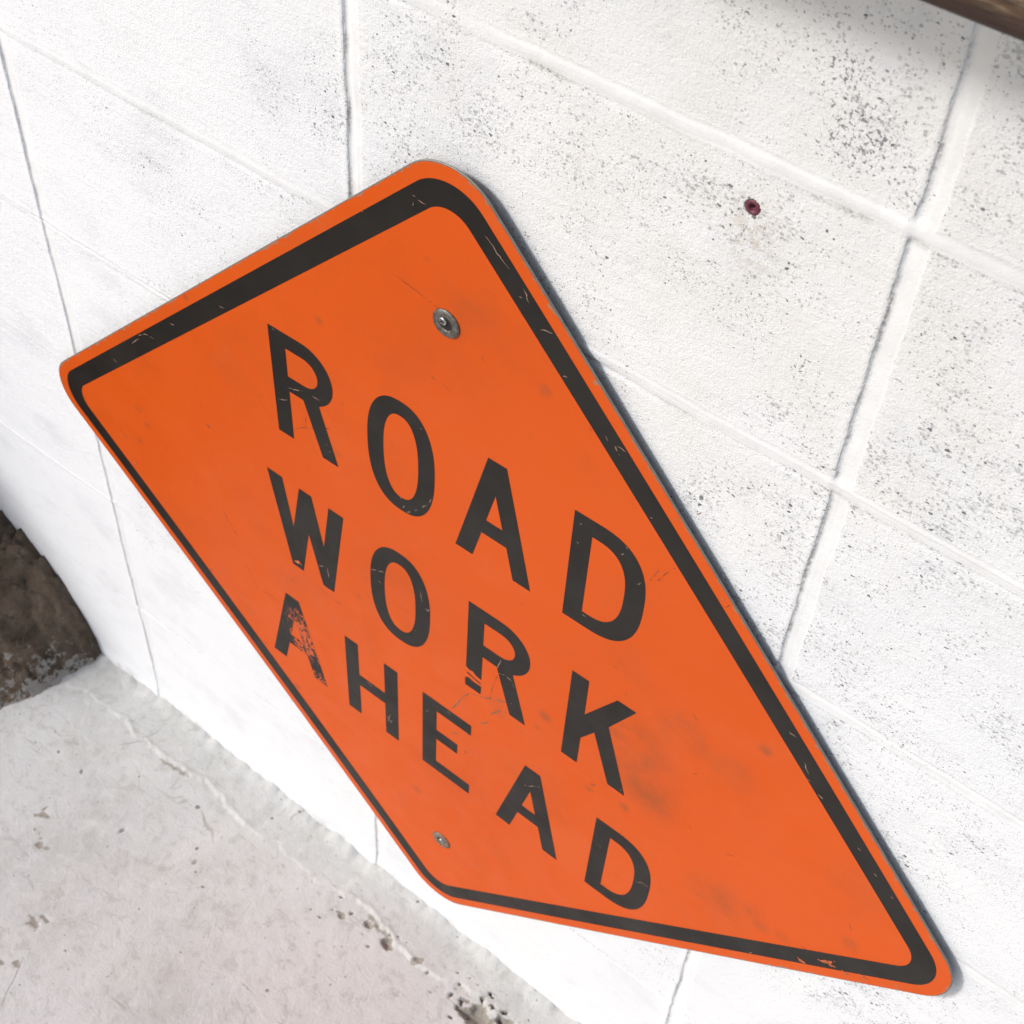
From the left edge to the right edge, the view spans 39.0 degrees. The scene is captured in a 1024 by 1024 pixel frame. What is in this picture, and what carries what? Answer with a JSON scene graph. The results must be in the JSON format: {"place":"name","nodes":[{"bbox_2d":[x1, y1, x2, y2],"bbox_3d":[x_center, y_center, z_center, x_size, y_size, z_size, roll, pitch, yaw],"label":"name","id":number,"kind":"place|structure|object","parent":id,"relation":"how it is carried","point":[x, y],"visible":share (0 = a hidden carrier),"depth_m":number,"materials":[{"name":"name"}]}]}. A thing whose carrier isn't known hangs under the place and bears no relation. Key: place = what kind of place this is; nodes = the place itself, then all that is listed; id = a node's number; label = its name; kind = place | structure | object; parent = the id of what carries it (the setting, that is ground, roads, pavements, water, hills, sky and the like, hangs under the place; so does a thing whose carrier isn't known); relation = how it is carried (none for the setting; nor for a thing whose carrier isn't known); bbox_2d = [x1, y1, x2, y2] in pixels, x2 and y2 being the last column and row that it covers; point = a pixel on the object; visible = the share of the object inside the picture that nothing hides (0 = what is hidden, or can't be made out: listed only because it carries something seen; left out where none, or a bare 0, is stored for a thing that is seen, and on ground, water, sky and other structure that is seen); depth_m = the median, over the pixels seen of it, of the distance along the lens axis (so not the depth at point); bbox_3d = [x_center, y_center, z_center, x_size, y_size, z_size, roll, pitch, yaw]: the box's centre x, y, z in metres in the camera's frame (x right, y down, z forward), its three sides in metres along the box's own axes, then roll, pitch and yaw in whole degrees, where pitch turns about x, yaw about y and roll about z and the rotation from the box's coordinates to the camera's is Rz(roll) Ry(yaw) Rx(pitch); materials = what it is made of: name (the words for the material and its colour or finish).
{"place":"outdoors","nodes":[
{"label":"outdoors","id":0,"kind":"place"},
{"bbox_2d":[0,510,101,709],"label":"soil bank","id":1,"kind":"structure","parent":0,"point":[48,639],"depth_m":1.92,"materials":[{"name":"brown soil"}]},
{"bbox_2d":[0,653,580,1023],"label":"floor","id":2,"kind":"structure","parent":0,"point":[163,861],"depth_m":1.76,"materials":[{"name":"grey concrete"}]},
{"bbox_2d":[0,0,1023,1023],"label":"block wall","id":3,"kind":"structure","parent":2,"relation":"on","point":[810,375],"depth_m":0.94,"materials":[{"name":"white concrete"}]},
{"bbox_2d":[59,159,952,995],"bbox_3d":[-0.064,0.115,1.319,1.035,1.035,0.009,32,55,22],"label":"road sign","id":4,"kind":"object","parent":3,"relation":"attached to","point":[377,455],"visible":1,"depth_m":1.21,"materials":[{"name":"metal"}]},
{"bbox_2d":[745,199,760,214],"bbox_3d":[0.135,-0.170,0.805,0.010,0.010,0.005,32,54,22],"label":"wall plug","id":5,"kind":"object","parent":3,"relation":"attached to","point":[752,206],"depth_m":0.80,"materials":[{"name":"red plastic"}]},
{"bbox_2d":[920,0,1023,41],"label":"wooden plank","id":6,"kind":"object","parent":3,"relation":"attached to","point":[1006,17],"visible":1,"depth_m":0.55,"materials":[{"name":"brown wood"}]}
]}

